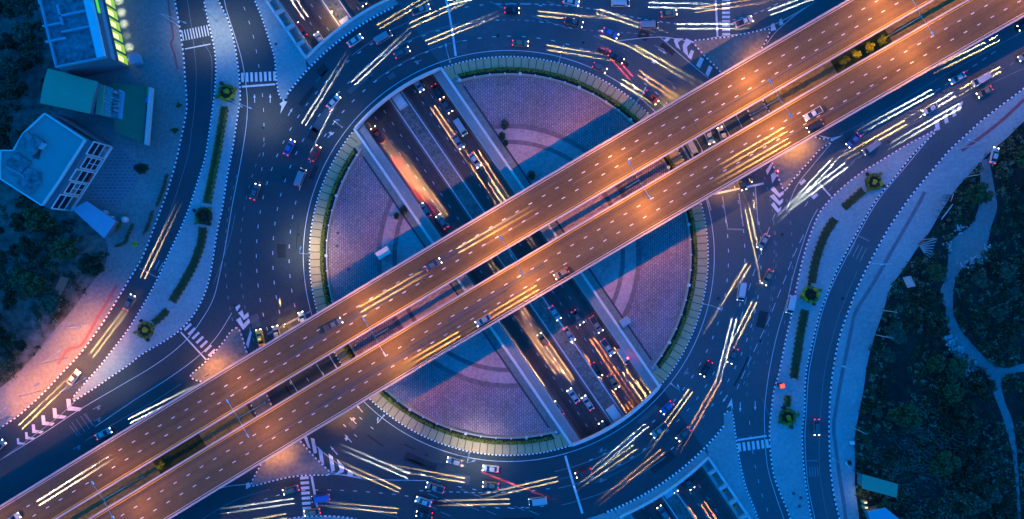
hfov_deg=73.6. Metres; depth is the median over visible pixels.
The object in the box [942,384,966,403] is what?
tree
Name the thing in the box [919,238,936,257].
fan-shaped concrete steps
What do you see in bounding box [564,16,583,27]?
pickup truck
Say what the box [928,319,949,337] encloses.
tree
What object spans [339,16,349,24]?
equipment cabinet
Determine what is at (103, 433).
car
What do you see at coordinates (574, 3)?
car
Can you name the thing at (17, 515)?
car
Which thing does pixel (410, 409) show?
plaza fence
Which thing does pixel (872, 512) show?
shed
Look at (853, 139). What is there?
car
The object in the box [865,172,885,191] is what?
topiary bed
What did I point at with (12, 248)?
tree
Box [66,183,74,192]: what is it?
window
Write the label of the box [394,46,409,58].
car
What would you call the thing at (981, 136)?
paving band
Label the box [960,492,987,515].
tree
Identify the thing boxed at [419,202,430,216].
car
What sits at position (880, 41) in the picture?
tree
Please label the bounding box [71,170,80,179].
window
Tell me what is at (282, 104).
road markings
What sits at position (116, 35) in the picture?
shop window
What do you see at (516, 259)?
median barrier
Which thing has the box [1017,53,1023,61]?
car
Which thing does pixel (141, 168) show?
tree
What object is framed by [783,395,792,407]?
planter
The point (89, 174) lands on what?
window
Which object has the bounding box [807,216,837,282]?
hedge
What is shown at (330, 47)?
kerb
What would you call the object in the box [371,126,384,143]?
pickup truck
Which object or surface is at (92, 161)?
window
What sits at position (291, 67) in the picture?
traffic island
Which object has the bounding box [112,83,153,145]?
roadside shop
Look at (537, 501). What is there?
van
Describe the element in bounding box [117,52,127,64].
shop window
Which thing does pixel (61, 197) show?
window
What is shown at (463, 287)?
parapet wall
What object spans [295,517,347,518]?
traffic island
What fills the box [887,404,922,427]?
tree
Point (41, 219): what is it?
tree
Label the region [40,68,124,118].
green roof house
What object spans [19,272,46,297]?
tree
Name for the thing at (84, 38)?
shop building
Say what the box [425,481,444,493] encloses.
pickup truck
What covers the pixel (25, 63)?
tree
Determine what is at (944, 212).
billboard
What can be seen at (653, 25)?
van
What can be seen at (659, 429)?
pickup truck
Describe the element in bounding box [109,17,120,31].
shop window
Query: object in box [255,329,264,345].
taxi
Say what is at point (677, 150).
kerb
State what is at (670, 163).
hedge
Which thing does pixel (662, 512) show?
car
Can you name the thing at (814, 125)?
car
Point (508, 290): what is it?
flyover
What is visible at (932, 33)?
street lamp
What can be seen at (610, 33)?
car
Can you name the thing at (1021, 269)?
tree
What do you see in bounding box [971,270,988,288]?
tree
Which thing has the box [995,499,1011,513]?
tree
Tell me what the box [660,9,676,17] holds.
car
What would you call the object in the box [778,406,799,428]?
topiary bed
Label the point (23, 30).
tree
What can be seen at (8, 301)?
tree
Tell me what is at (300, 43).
wall buttress
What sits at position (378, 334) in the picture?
street lamp
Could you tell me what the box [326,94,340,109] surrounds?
car
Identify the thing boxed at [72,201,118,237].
annex
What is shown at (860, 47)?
planting bed
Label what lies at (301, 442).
kerb
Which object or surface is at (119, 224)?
hedge
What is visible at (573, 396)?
car
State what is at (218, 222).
kerb
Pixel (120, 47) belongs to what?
shop window
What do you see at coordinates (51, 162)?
white house
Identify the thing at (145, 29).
pavement
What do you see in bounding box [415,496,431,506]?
car
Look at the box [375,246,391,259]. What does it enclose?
cabin
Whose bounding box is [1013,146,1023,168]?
tree
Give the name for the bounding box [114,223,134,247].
hedge
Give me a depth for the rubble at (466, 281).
186.45 m
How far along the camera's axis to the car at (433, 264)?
176.45 m
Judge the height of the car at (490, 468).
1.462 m
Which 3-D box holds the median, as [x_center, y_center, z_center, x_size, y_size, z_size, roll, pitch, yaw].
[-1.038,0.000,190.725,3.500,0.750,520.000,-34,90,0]
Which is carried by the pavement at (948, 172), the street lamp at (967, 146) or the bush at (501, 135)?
the street lamp at (967, 146)
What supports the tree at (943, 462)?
on the scrub land at (903, 379)
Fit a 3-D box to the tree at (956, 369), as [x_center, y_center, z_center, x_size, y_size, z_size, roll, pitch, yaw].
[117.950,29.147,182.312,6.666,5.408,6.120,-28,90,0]
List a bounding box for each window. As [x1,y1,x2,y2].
[53,195,64,207]
[60,196,70,208]
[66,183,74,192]
[66,197,76,208]
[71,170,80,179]
[71,184,79,193]
[76,185,84,193]
[77,171,86,180]
[82,157,90,167]
[83,173,91,181]
[87,159,95,168]
[88,143,97,153]
[92,160,99,169]
[93,144,103,155]
[100,146,108,156]
[105,0,115,8]
[107,6,117,19]
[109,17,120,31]
[112,29,122,42]
[114,40,125,53]
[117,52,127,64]
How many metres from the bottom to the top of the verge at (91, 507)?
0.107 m
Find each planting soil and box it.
[320,147,554,444]
[458,67,697,368]
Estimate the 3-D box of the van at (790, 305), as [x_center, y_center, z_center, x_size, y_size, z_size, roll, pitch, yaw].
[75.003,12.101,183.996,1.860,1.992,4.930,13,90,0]
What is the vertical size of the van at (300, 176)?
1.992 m
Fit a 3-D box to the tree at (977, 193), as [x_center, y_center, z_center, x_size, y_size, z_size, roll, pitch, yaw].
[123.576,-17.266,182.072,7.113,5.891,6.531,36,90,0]
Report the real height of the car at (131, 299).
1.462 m
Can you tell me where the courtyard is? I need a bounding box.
[86,146,138,206]
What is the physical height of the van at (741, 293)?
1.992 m
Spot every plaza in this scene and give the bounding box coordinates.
[329,152,551,435]
[454,76,688,362]
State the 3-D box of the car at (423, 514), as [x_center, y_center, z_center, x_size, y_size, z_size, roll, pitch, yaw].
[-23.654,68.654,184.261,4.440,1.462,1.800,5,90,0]
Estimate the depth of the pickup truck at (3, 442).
184.05 m
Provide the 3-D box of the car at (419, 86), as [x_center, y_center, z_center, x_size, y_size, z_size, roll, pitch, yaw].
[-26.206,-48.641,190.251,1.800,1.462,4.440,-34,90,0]
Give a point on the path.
(972, 240)
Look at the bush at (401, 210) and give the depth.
184.06 m
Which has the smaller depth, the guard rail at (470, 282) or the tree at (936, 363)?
the tree at (936, 363)
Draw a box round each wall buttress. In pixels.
[273,5,291,23]
[284,20,302,39]
[295,37,310,50]
[703,464,717,477]
[711,475,728,493]
[721,490,738,507]
[731,505,749,518]
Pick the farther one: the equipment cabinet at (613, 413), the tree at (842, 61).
the equipment cabinet at (613, 413)
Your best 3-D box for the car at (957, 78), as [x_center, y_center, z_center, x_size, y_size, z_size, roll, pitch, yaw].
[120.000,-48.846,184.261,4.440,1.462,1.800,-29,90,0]
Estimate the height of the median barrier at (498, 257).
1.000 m
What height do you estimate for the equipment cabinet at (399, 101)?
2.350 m
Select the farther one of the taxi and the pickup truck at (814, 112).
the taxi
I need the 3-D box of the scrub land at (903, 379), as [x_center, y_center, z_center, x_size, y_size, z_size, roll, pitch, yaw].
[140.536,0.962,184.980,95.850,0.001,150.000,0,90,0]
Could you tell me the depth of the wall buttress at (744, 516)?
184.75 m
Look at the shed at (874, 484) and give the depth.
181.84 m
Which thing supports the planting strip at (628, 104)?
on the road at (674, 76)
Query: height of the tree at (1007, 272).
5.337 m
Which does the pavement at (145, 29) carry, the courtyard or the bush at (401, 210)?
the courtyard
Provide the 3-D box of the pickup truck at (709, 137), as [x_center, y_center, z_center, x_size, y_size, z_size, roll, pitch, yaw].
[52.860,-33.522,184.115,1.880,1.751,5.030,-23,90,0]
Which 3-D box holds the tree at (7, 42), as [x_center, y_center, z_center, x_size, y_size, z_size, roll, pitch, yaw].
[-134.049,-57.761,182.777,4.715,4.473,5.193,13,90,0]
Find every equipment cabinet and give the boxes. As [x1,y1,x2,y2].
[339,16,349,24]
[392,92,407,110]
[605,404,621,421]
[664,490,674,498]
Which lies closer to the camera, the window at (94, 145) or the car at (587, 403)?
the window at (94, 145)
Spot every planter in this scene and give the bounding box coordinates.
[151,307,169,324]
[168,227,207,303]
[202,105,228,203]
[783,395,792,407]
[789,309,808,378]
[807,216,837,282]
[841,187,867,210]
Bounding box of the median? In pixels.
[323,0,693,518]
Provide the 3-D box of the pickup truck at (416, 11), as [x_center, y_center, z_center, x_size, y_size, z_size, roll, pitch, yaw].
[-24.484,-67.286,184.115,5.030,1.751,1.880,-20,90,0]
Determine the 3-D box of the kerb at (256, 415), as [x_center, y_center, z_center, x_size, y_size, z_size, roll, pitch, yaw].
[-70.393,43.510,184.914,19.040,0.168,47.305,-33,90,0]
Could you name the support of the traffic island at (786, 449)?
on the road at (674, 76)
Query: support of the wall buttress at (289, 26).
on the retaining wall at (434, 236)
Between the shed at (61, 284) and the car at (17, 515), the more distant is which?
the shed at (61, 284)
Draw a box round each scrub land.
[0,0,107,387]
[855,122,1023,518]
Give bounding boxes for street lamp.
[20,383,43,396]
[43,350,65,362]
[61,377,86,392]
[64,323,85,328]
[91,475,143,518]
[226,399,265,437]
[362,317,388,355]
[500,236,522,274]
[626,161,650,198]
[752,79,791,116]
[882,0,933,39]
[956,139,979,149]
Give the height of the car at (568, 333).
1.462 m
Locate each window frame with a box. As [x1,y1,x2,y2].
[51,194,79,210]
[63,181,86,195]
[69,168,94,183]
[79,156,101,171]
[86,141,111,158]
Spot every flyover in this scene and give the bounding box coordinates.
[0,0,934,518]
[88,0,1023,518]
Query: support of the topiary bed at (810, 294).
on the traffic island at (786, 449)
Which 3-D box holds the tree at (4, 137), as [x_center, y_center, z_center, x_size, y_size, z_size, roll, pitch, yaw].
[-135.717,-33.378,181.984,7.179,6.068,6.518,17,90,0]
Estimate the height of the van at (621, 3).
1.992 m
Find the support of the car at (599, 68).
on the road at (674, 76)
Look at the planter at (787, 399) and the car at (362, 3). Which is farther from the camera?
the car at (362, 3)
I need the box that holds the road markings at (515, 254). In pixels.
[282,0,735,518]
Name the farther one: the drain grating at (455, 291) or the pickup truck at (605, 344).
the pickup truck at (605, 344)
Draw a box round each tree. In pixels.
[0,1,4,13]
[0,32,17,50]
[0,54,19,78]
[0,80,6,93]
[0,123,11,147]
[0,327,11,347]
[1,78,28,100]
[2,294,17,309]
[7,243,18,254]
[8,212,28,231]
[8,267,31,287]
[11,21,37,41]
[13,339,25,351]
[15,235,38,259]
[18,57,34,71]
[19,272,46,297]
[22,207,55,230]
[36,288,60,314]
[39,78,44,90]
[48,237,77,261]
[77,252,105,276]
[133,163,148,173]
[155,461,164,468]
[839,55,851,64]
[852,50,861,57]
[864,42,874,52]
[872,406,883,417]
[876,34,886,45]
[879,347,895,362]
[884,321,906,343]
[885,445,904,462]
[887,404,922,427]
[920,291,943,312]
[926,264,948,281]
[926,354,944,372]
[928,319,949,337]
[928,450,961,474]
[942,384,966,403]
[947,360,968,382]
[951,450,969,471]
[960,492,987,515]
[962,181,993,203]
[965,445,991,470]
[969,379,997,404]
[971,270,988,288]
[981,483,1002,503]
[990,308,1008,322]
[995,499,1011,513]
[998,261,1017,282]
[1006,287,1021,300]
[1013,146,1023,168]
[1018,263,1023,272]
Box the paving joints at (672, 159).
[453,57,706,379]
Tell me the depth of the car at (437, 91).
190.05 m
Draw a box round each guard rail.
[363,126,577,438]
[434,74,651,390]
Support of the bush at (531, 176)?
on the plaza at (553, 127)
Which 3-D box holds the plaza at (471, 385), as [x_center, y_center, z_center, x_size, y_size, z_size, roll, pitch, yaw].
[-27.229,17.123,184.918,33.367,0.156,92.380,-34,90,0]
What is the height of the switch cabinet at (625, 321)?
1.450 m
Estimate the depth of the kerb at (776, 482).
184.83 m
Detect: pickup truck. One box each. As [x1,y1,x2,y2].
[0,439,6,449]
[272,325,280,337]
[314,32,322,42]
[323,317,342,331]
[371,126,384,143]
[411,4,430,15]
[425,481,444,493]
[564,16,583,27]
[589,315,602,332]
[600,338,614,355]
[651,422,667,437]
[684,477,694,489]
[704,130,713,144]
[734,16,752,27]
[803,106,822,120]
[1016,22,1023,30]
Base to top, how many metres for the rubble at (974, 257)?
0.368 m
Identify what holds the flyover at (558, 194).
on the median
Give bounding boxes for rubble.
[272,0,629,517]
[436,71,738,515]
[942,224,992,268]
[943,331,980,376]
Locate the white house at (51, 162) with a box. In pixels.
[0,111,112,210]
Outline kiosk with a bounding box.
[128,52,143,65]
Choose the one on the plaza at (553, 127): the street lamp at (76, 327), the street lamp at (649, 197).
the street lamp at (649, 197)
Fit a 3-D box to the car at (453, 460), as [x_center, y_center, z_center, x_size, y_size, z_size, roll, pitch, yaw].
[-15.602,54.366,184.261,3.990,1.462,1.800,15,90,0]
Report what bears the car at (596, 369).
on the underpass road at (527, 317)
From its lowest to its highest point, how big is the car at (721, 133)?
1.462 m
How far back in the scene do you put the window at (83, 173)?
180.84 m
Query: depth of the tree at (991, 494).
181.03 m
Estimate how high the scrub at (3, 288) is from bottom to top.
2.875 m
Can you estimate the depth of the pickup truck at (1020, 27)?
184.03 m
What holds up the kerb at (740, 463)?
on the road at (674, 76)
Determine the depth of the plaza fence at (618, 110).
184.45 m
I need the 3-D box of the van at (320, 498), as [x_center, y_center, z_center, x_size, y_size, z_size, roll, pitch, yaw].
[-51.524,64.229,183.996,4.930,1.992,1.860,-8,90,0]
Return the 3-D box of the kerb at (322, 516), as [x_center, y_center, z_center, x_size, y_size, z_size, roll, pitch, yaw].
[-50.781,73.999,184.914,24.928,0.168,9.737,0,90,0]
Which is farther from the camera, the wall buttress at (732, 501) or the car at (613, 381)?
the car at (613, 381)
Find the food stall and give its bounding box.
[777,383,784,388]
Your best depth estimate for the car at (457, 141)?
190.05 m
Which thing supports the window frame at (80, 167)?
in the white house at (51, 162)
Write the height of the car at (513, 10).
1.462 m
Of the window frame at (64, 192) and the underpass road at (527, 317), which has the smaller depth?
the window frame at (64, 192)
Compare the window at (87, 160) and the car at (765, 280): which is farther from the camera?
the car at (765, 280)
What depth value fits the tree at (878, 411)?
182.31 m
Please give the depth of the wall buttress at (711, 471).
184.27 m
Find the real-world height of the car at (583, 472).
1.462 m
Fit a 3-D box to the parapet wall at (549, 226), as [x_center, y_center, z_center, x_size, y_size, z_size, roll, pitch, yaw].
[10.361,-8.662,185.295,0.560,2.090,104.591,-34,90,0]
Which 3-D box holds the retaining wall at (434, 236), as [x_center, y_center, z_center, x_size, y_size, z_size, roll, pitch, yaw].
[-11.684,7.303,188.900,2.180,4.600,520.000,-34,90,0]
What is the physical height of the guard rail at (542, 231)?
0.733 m
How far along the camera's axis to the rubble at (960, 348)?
184.67 m
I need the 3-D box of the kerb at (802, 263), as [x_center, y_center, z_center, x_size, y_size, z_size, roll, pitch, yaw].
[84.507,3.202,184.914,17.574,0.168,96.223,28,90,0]
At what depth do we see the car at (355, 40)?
184.06 m
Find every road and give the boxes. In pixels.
[0,0,617,518]
[279,0,736,518]
[396,0,1023,518]
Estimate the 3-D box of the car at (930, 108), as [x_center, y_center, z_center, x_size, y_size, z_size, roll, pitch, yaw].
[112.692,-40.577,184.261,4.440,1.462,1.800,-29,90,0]
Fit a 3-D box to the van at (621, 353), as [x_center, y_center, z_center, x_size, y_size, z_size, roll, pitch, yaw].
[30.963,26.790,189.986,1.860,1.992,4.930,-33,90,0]
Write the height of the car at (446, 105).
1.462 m
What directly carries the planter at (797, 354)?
on the traffic island at (786, 449)
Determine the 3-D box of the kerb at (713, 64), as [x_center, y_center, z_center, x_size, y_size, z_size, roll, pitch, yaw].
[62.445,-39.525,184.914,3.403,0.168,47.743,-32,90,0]
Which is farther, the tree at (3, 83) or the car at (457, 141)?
the car at (457, 141)
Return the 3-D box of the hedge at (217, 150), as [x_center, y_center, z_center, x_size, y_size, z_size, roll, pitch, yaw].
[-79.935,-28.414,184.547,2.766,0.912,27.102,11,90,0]
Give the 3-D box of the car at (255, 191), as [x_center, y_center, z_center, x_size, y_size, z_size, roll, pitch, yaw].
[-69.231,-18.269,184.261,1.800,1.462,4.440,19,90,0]
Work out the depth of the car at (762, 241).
184.06 m
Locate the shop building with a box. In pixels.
[38,0,128,76]
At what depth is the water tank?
183.40 m
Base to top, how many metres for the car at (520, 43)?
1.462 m
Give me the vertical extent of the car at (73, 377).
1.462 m
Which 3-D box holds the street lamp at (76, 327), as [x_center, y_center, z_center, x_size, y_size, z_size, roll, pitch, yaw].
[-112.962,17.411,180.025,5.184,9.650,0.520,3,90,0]
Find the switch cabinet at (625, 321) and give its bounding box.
[619,316,630,327]
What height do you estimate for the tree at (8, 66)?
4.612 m
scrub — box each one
[0,0,108,383]
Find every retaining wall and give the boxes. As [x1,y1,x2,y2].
[270,0,634,518]
[433,71,747,518]
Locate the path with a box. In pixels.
[940,158,1023,518]
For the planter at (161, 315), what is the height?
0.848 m
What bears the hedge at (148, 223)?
on the pavement at (145, 29)
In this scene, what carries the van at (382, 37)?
on the road bridge at (336, 57)
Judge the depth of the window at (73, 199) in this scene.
183.35 m
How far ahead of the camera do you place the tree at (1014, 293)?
182.14 m
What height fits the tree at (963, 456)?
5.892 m
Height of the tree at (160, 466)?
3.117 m
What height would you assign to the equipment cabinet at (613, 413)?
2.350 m
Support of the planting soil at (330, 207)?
on the planting strip at (382, 401)
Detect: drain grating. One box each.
[363,156,549,427]
[463,85,651,359]
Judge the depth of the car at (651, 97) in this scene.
184.06 m
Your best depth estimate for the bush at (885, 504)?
182.65 m
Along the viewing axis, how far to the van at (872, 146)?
183.03 m
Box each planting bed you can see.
[153,434,205,473]
[830,29,891,72]
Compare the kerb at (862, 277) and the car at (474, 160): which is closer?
the kerb at (862, 277)
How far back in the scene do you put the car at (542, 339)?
190.04 m
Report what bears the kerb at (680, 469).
on the road at (674, 76)
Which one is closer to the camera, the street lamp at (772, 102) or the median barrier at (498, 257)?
the street lamp at (772, 102)
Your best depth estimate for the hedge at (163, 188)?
184.24 m
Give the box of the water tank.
[121,216,128,222]
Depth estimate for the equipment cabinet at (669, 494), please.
188.00 m
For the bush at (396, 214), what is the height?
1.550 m
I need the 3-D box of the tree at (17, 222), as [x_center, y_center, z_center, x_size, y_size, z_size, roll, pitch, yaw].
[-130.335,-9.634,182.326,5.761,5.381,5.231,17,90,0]
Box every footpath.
[358,143,560,435]
[451,77,656,372]
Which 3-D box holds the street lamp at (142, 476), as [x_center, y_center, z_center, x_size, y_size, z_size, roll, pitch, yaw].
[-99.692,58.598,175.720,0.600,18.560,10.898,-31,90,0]
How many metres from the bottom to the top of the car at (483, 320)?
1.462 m
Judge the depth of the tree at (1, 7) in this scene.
182.20 m
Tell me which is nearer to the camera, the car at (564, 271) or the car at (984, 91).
the car at (564, 271)
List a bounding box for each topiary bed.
[133,319,154,341]
[192,206,211,225]
[214,81,236,102]
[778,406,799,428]
[799,283,821,305]
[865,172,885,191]
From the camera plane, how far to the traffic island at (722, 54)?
184.85 m
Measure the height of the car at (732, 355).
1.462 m
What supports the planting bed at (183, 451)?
on the verge at (91, 507)
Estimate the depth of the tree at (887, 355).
181.46 m
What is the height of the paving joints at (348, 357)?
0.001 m
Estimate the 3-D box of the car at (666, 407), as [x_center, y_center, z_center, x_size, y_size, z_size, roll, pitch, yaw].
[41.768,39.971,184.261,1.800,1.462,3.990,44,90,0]
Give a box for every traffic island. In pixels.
[72,0,238,399]
[191,329,328,484]
[255,0,306,98]
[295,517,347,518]
[588,511,619,518]
[693,30,830,189]
[707,412,756,518]
[770,130,936,518]
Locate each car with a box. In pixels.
[7,512,20,518]
[66,369,80,385]
[95,428,111,439]
[123,294,135,310]
[249,183,260,199]
[282,485,298,494]
[283,139,294,155]
[296,22,307,36]
[298,311,305,321]
[304,507,320,515]
[309,145,320,161]
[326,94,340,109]
[347,34,362,47]
[357,0,366,6]
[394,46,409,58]
[413,81,423,92]
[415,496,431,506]
[416,510,432,517]
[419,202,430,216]
[425,258,441,270]
[431,84,443,99]
[436,214,448,229]
[440,98,452,113]
[446,456,461,465]
[451,133,463,149]
[468,152,480,167]
[475,313,491,326]
[482,464,498,471]
[482,481,498,488]
[505,7,519,14]
[512,40,528,47]
[537,332,548,346]
[548,305,560,320]
[553,267,568,279]
[554,401,563,413]
[563,0,579,6]
[563,327,575,341]
[567,388,579,403]
[571,309,583,324]
[575,467,591,477]
[581,395,593,410]
[590,362,601,376]
[592,62,606,73]
[598,421,606,429]
[602,27,618,38]
[607,374,619,388]
[608,51,623,63]
[643,90,658,104]
[657,505,669,518]
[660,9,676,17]
[660,400,673,414]
[676,427,690,441]
[700,360,712,376]
[717,126,726,140]
[726,347,738,363]
[738,178,746,190]
[757,233,769,249]
[761,269,773,285]
[806,119,823,132]
[812,419,819,434]
[845,133,860,147]
[922,102,938,114]
[949,72,965,84]
[976,85,992,97]
[988,147,998,163]
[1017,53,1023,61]
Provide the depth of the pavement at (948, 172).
184.86 m
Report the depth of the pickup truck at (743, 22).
183.94 m
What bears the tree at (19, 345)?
on the scrub land at (19, 317)
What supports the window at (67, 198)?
in the white house at (51, 162)
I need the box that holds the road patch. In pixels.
[169,15,889,518]
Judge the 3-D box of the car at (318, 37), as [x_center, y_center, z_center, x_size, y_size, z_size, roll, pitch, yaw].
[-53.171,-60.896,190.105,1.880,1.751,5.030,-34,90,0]
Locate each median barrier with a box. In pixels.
[321,0,677,518]
[338,0,694,518]
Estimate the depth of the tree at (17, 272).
180.39 m
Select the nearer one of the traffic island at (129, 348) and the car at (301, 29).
the traffic island at (129, 348)
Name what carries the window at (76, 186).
in the white house at (51, 162)
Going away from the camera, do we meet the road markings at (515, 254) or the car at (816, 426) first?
the car at (816, 426)
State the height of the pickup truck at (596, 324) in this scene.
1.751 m
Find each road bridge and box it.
[306,0,440,128]
[572,386,707,516]
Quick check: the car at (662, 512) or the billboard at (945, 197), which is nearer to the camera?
the billboard at (945, 197)
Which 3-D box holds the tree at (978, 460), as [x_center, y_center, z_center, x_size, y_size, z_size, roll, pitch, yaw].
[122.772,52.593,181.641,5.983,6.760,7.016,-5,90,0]
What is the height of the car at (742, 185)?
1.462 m
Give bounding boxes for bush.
[170,128,178,133]
[394,212,398,219]
[400,205,407,215]
[498,132,505,140]
[501,120,508,129]
[527,170,535,180]
[875,498,891,511]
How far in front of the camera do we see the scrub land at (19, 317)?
184.98 m
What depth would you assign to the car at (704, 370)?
184.06 m
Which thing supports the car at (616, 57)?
on the road at (674, 76)
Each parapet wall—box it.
[266,1,306,58]
[353,128,572,446]
[440,67,660,387]
[707,456,750,518]
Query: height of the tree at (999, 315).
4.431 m
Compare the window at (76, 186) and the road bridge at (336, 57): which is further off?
the road bridge at (336, 57)
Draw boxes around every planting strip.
[310,131,568,454]
[443,57,707,383]
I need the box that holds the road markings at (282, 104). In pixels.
[0,0,1023,518]
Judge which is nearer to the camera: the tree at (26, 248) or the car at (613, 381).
the tree at (26, 248)
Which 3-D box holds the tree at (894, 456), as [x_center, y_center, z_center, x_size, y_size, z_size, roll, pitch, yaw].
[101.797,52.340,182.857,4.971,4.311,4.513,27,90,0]
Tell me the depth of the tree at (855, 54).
182.15 m
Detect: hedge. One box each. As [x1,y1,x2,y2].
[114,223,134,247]
[115,214,125,231]
[143,210,153,233]
[155,174,168,205]
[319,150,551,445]
[459,66,697,366]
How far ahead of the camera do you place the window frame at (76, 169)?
179.45 m
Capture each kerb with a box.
[0,0,187,427]
[72,0,216,397]
[73,0,240,400]
[190,328,327,485]
[235,327,329,474]
[254,0,285,100]
[287,5,394,94]
[289,515,355,518]
[309,131,569,455]
[444,56,708,384]
[605,426,724,513]
[692,28,831,188]
[692,41,785,190]
[724,410,758,518]
[769,129,935,442]
[769,445,790,518]
[802,131,936,518]
[828,88,1023,518]
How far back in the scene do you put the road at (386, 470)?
185.00 m
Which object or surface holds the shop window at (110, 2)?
in the shop building
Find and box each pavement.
[0,0,185,426]
[830,89,1023,518]
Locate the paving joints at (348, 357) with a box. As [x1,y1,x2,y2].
[310,137,563,453]
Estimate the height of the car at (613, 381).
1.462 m
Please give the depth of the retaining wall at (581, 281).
186.60 m
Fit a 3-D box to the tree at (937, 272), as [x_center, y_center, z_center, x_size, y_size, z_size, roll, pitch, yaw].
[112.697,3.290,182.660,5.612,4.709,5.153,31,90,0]
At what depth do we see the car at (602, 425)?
190.12 m
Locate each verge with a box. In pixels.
[58,405,253,518]
[765,0,964,110]
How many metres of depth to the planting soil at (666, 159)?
184.84 m
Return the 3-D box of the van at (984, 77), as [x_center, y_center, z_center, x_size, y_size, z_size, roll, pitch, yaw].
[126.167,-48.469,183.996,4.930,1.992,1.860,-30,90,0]
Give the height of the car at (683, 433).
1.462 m
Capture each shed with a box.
[54,276,68,294]
[857,472,897,497]
[863,505,898,518]
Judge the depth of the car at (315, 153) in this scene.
184.06 m
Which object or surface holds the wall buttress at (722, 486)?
on the retaining wall at (581, 281)
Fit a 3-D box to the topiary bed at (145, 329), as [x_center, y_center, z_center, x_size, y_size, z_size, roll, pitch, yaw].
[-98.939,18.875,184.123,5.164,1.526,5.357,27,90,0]
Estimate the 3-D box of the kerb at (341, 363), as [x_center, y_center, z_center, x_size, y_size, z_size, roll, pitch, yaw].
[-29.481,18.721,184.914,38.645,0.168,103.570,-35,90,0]
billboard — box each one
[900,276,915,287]
[937,204,952,219]
[941,193,953,201]
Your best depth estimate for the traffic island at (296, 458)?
184.85 m
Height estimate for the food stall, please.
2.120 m
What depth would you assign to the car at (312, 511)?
184.06 m
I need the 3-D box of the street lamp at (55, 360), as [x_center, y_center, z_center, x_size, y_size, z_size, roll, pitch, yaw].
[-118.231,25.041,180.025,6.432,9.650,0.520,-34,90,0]
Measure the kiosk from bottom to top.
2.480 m
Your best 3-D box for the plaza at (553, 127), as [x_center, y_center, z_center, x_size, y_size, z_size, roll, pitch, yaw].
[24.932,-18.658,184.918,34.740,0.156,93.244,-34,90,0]
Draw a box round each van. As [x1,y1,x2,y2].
[293,168,306,186]
[311,493,329,502]
[374,30,392,44]
[453,118,467,135]
[528,496,546,505]
[611,0,629,7]
[616,348,629,363]
[640,21,657,29]
[686,140,697,157]
[736,282,746,300]
[785,295,796,313]
[861,139,880,154]
[971,72,991,86]
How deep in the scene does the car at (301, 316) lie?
184.11 m
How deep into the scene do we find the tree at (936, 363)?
180.57 m
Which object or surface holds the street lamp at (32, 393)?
on the pavement at (145, 29)
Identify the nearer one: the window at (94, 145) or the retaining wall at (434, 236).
the window at (94, 145)
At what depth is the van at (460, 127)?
189.01 m
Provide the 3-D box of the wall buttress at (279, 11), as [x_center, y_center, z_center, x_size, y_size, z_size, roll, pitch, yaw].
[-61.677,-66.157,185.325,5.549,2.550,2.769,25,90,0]
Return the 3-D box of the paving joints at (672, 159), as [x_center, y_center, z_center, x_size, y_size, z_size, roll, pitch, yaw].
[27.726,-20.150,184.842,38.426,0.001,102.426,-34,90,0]
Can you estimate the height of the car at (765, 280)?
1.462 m
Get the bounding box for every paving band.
[57,0,1023,363]
[832,191,925,518]
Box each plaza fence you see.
[324,148,556,439]
[456,72,691,368]
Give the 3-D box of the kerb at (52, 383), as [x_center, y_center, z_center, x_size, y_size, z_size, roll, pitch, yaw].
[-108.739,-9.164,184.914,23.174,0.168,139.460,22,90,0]
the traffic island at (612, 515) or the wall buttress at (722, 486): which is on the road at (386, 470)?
the traffic island at (612, 515)

